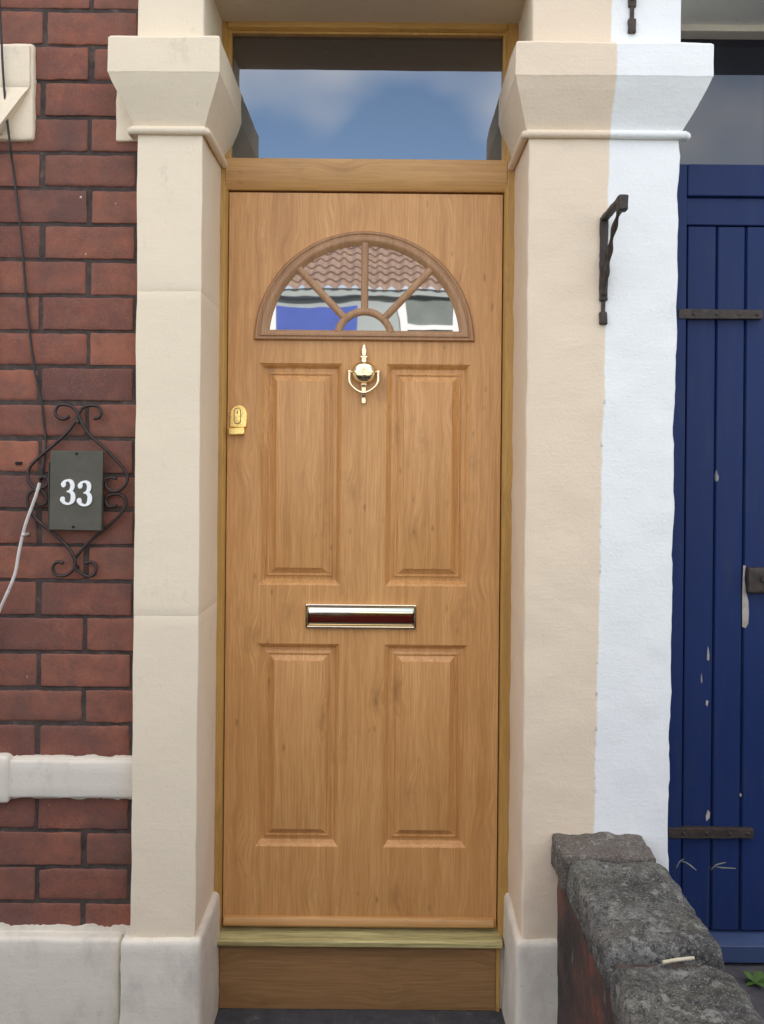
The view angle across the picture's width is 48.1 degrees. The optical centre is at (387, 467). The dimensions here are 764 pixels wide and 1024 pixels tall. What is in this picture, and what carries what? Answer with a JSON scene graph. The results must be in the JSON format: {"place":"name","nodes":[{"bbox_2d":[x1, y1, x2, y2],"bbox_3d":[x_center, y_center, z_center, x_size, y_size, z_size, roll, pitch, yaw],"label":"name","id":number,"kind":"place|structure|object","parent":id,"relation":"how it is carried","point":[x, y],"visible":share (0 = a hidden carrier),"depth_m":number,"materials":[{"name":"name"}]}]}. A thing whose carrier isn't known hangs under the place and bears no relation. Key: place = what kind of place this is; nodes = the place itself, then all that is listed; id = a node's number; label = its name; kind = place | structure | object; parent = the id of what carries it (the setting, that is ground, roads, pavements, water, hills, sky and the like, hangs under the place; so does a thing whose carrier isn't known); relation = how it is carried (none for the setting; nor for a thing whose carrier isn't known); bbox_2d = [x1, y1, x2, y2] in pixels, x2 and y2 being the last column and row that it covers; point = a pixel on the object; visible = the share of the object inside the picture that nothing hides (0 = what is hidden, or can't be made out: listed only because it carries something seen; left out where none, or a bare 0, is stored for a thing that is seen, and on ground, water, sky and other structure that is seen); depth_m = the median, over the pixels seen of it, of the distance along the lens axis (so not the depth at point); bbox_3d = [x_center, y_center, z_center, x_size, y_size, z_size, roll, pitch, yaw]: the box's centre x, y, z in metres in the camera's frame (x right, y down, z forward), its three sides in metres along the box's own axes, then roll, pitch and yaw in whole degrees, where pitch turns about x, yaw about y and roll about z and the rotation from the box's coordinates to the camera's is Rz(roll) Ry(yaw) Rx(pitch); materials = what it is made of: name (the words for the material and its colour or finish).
{"place":"outdoors","nodes":[
{"label":"outdoors","id":0,"kind":"place"},
{"bbox_2d":[674,859,696,880],"bbox_3d":[0.758,1.174,2.185,0.055,0.356,0.017,1,0,36],"label":"grass weed","id":1,"kind":"object","parent":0,"point":[678,864],"depth_m":2.19,"materials":[{"name":"grey plant"}]},
{"bbox_2d":[725,963,763,1015],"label":"neighbour path","id":2,"kind":"structure","parent":0,"point":[755,992],"depth_m":2.27,"materials":[{"name":"grey concrete"}]},
{"bbox_2d":[707,862,735,915],"bbox_3d":[0.851,1.178,2.189,0.069,0.349,0.012,1,0,24],"label":"grass weed","id":3,"kind":"object","parent":2,"relation":"on","point":[707,881],"depth_m":2.20,"materials":[{"name":"grey plant"}]},
{"bbox_2d":[743,971,763,987],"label":"leafy weed","id":4,"kind":"object","parent":2,"relation":"on","point":[757,977],"visible":1,"depth_m":2.25,"materials":[{"name":"green plant"}]},
{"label":"ground","id":5,"kind":"structure","parent":0,"visible":0},
{"bbox_2d":[0,0,137,1023],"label":"brick house","id":6,"kind":"structure","parent":5,"relation":"on","point":[66,705],"depth_m":2.19,"materials":[{"name":"red brick"}]},
{"bbox_2d":[0,44,36,141],"bbox_3d":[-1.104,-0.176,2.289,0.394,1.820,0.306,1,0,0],"label":"window sill","id":7,"kind":"structure","parent":6,"relation":"on","point":[17,108],"depth_m":2.17,"materials":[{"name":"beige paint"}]},
{"bbox_2d":[0,482,40,611],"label":"loose cable","id":8,"kind":"object","parent":6,"relation":"attached to","point":[23,533],"visible":1,"depth_m":2.16,"materials":[{"name":"white plastic"}]},
{"bbox_2d":[0,0,46,482],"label":"cable","id":9,"kind":"object","parent":6,"relation":"attached to","point":[23,265],"depth_m":2.18,"materials":[{"name":"black rubber"}]},
{"bbox_2d":[25,403,128,577],"bbox_3d":[-0.789,0.057,2.175,0.263,0.444,0.042,1,0,0],"label":"house number sign","id":10,"kind":"object","parent":6,"relation":"attached to","point":[76,484],"visible":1,"depth_m":2.16,"materials":[{"name":"black metal"}]},
{"bbox_2d":[108,0,241,1023],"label":"stone pillar","id":11,"kind":"structure","parent":6,"relation":"attached to","point":[178,102],"depth_m":2.14,"materials":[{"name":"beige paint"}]},
{"bbox_2d":[214,21,518,1011],"bbox_3d":[-0.065,0.172,2.412,0.876,2.855,0.137,1,0,0],"label":"door frame","id":12,"kind":"object","parent":6,"relation":"attached to","point":[376,107],"visible":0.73,"depth_m":2.38,"materials":[{"name":"brown wood"}]},
{"bbox_2d":[223,192,502,928],"bbox_3d":[-0.070,0.257,2.396,0.763,2.046,0.076,1,0,0],"label":"front door","id":13,"kind":"structure","parent":12,"relation":"attached to","point":[362,565],"depth_m":2.39,"materials":[{"name":"brown wood"}]},
{"bbox_2d":[228,30,505,159],"bbox_3d":[-0.058,-1.036,2.413,0.772,0.361,0.055,1,0,0],"label":"transom window","id":14,"kind":"structure","parent":12,"relation":"in","point":[306,95],"depth_m":2.40,"materials":[{"name":"clear glass"}]},
{"bbox_2d":[215,0,525,23],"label":"door lintel","id":15,"kind":"structure","parent":6,"relation":"attached to","point":[451,11],"depth_m":2.31,"materials":[{"name":"beige paint"}]},
{"bbox_2d":[667,24,763,962],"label":"door frame","id":16,"kind":"object","parent":6,"relation":"attached to","point":[721,177],"visible":0.29,"depth_m":2.35,"materials":[{"name":"blue paint"}]},
{"bbox_2d":[668,227,763,929],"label":"plank door","id":17,"kind":"structure","parent":16,"relation":"attached to","point":[722,791],"depth_m":2.37,"materials":[{"name":"blue paint"}]},
{"bbox_2d":[681,0,763,24],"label":"door lintel","id":18,"kind":"structure","parent":6,"relation":"attached to","point":[723,12],"depth_m":2.29,"materials":[{"name":"grey paint"}]},
{"bbox_2d":[214,1008,505,1023],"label":"doorstep","id":19,"kind":"object","parent":5,"relation":"on","point":[283,1016],"visible":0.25,"depth_m":2.34,"materials":[{"name":"stone"}]},
{"bbox_2d":[499,0,713,1023],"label":"stone pillar","id":20,"kind":"structure","parent":5,"relation":"on","point":[598,103],"depth_m":2.14,"materials":[{"name":"beige paint"}]},
{"bbox_2d":[599,194,628,324],"bbox_3d":[0.539,-0.494,2.052,0.024,0.271,0.180,1,0,0],"label":"wall bracket","id":21,"kind":"object","parent":20,"relation":"attached to","point":[619,205],"depth_m":2.12,"materials":[{"name":"black metal"}]},
{"bbox_2d":[628,0,635,33],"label":"wall bracket","id":22,"kind":"object","parent":20,"relation":"attached to","point":[631,19],"depth_m":2.13,"materials":[{"name":"black metal"}]},
{"bbox_2d":[551,833,763,1023],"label":"garden wall","id":23,"kind":"structure","parent":5,"relation":"on","point":[628,919],"depth_m":1.73,"materials":[{"name":"grey stone"}]},
{"bbox_2d":[662,956,694,963],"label":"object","id":24,"kind":"object","parent":23,"relation":"on","point":[678,959],"visible":1,"depth_m":1.59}
]}

